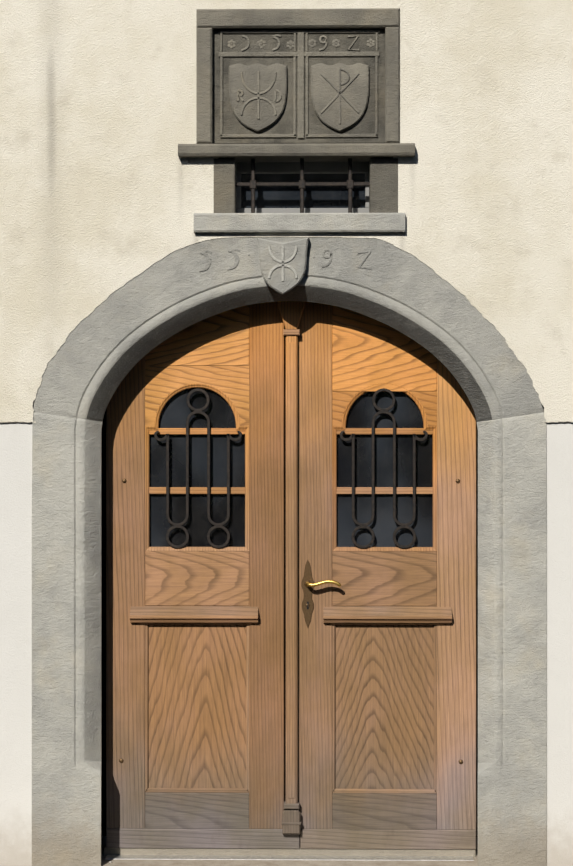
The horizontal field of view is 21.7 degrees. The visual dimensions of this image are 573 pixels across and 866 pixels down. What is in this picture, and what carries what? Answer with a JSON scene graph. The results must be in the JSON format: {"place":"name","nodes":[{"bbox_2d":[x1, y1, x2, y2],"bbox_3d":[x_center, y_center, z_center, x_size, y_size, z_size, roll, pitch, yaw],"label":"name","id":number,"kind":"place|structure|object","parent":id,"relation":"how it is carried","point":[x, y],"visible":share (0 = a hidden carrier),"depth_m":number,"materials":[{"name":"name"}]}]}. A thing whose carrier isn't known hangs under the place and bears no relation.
{"place":"outdoors","nodes":[
{"label":"outdoors","id":0,"kind":"place"},
{"bbox_2d":[101,836,477,865],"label":"pavement apron","id":1,"kind":"object","parent":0,"point":[104,862],"visible":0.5,"depth_m":6.02,"materials":[{"name":"beige stone"}]},
{"bbox_2d":[104,845,474,856],"bbox_3d":[0.013,1.768,6.181,1.520,0.136,0.147,0,0,1],"label":"threshold step","id":2,"kind":"object","parent":1,"relation":"on","point":[296,852],"visible":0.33,"depth_m":6.11,"materials":[{"name":"grey stone"}]},
{"bbox_2d":[105,855,473,860],"bbox_3d":[0.012,1.732,6.079,1.496,0.007,0.058,0,0,1],"label":"threshold strip","id":3,"kind":"object","parent":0,"point":[284,857],"visible":1,"depth_m":6.08,"materials":[{"name":"grey stone"}]},
{"label":"ground","id":4,"kind":"structure","parent":0,"visible":0},
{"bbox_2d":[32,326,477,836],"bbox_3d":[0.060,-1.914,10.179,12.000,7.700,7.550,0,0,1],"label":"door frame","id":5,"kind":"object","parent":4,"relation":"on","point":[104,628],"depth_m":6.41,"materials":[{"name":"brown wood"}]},
{"bbox_2d":[0,422,572,865],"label":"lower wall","id":6,"kind":"structure","parent":4,"relation":"on","point":[14,642],"depth_m":5.97,"materials":[{"name":"white paint"}]},
{"bbox_2d":[0,0,572,422],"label":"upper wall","id":7,"kind":"structure","parent":6,"relation":"attached to","point":[106,191],"depth_m":5.95,"materials":[{"name":"beige paint"}]},
{"bbox_2d":[194,213,404,232],"bbox_3d":[0.052,-0.840,5.987,0.840,0.083,0.134,0,0,1],"label":"window sill","id":8,"kind":"structure","parent":7,"relation":"attached to","point":[283,222],"depth_m":5.92,"materials":[{"name":"grey stone"}]},
{"bbox_2d":[178,143,414,212],"bbox_3d":[0.041,-1.016,6.047,0.938,0.287,0.290,0,0,1],"label":"window ledge and blocks","id":9,"kind":"object","parent":8,"relation":"on","point":[383,180],"visible":0.75,"depth_m":5.94,"materials":[{"name":"grey stone"}]},
{"bbox_2d":[196,8,399,143],"bbox_3d":[0.047,-1.421,6.033,0.810,0.535,0.201,0,0,1],"label":"carved plaque","id":10,"kind":"object","parent":9,"relation":"on","point":[279,76],"visible":1,"depth_m":5.95,"materials":[{"name":"stone"}]},
{"bbox_2d":[236,161,368,212],"bbox_3d":[0.067,-0.999,6.054,0.557,0.231,0.030,0,0,1],"label":"window frame","id":11,"kind":"object","parent":9,"relation":"attached to","point":[362,167],"visible":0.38,"depth_m":6.04,"materials":[{"name":"grey"}]},
{"bbox_2d":[235,158,369,212],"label":"window bars","id":12,"kind":"object","parent":9,"relation":"attached to","point":[253,183],"depth_m":5.97,"materials":[{"name":"metal"}]},
{"bbox_2d":[241,174,364,207],"bbox_3d":[0.067,-1.001,6.056,0.558,0.232,0.004,0,0,1],"label":"window glass","id":13,"kind":"object","parent":9,"relation":"attached to","point":[289,196],"depth_m":6.05,"materials":[{"name":"black glass"}]},
{"bbox_2d":[32,237,546,865],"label":"stone door surround","id":14,"kind":"object","parent":4,"relation":"on","point":[112,341],"visible":0.94,"depth_m":5.96,"materials":[{"name":"grey stone"}]},
{"bbox_2d":[106,302,299,848],"bbox_3d":[-0.343,0.534,6.119,0.793,2.332,0.083,0,0,1],"label":"door","id":15,"kind":"structure","parent":14,"relation":"attached to","point":[195,689],"depth_m":6.11,"materials":[{"name":"brown wood"}]},
{"bbox_2d":[119,479,126,762],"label":"door studs","id":16,"kind":"object","parent":15,"relation":"attached to","point":[121,760],"depth_m":6.11,"materials":[{"name":"brown metal"}]},
{"bbox_2d":[154,388,241,547],"bbox_3d":[-0.362,0.145,6.111,0.361,0.656,0.006,0,0,1],"label":"window grille","id":17,"kind":"object","parent":15,"relation":"attached to","point":[166,438],"depth_m":6.11,"materials":[{"name":"black metal"}]},
{"bbox_2d":[278,301,304,833],"bbox_3d":[0.020,0.523,6.090,0.108,2.240,0.048,0,0,1],"label":"astragal","id":18,"kind":"object","parent":15,"relation":"attached to","point":[291,312],"depth_m":6.08,"materials":[{"name":"brown wood"}]},
{"bbox_2d":[257,238,308,293],"bbox_3d":[-0.014,-0.666,5.941,0.208,0.234,0.064,0,0,1],"label":"shield emblem","id":19,"kind":"object","parent":14,"relation":"attached to","point":[282,267],"visible":0.98,"depth_m":5.91,"materials":[{"name":"grey stone"}]},
{"bbox_2d":[199,249,370,271],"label":"carved date numerals","id":20,"kind":"object","parent":14,"relation":"attached to","point":[208,258],"visible":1,"depth_m":5.95,"materials":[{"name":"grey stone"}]},
{"bbox_2d":[298,302,475,849],"bbox_3d":[0.410,0.534,6.108,0.729,2.332,0.083,0,0,1],"label":"door","id":21,"kind":"structure","parent":14,"relation":"attached to","point":[386,690],"depth_m":6.10,"materials":[{"name":"brown wood"}]},
{"bbox_2d":[301,560,313,627],"bbox_3d":[0.087,0.658,6.098,0.052,0.283,0.013,0,0,1],"label":"handle backplate","id":22,"kind":"object","parent":21,"relation":"attached to","point":[307,605],"depth_m":6.10,"materials":[{"name":"brown metal"}]},
{"bbox_2d":[305,580,340,586],"bbox_3d":[0.149,0.612,6.075,0.147,0.032,0.049,0,0,1],"label":"door handle","id":23,"kind":"object","parent":22,"relation":"attached to","point":[309,584],"depth_m":6.05,"materials":[{"name":"gold metal"}]},
{"bbox_2d":[340,388,427,548],"bbox_3d":[0.398,0.145,6.100,0.361,0.656,0.006,0,0,1],"label":"window grille","id":24,"kind":"object","parent":21,"relation":"attached to","point":[352,437],"depth_m":6.10,"materials":[{"name":"black metal"}]},
{"bbox_2d":[456,479,462,763],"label":"door leaf studs","id":25,"kind":"object","parent":21,"relation":"attached to","point":[458,481],"depth_m":6.09,"materials":[{"name":"brown metal"}]}
]}

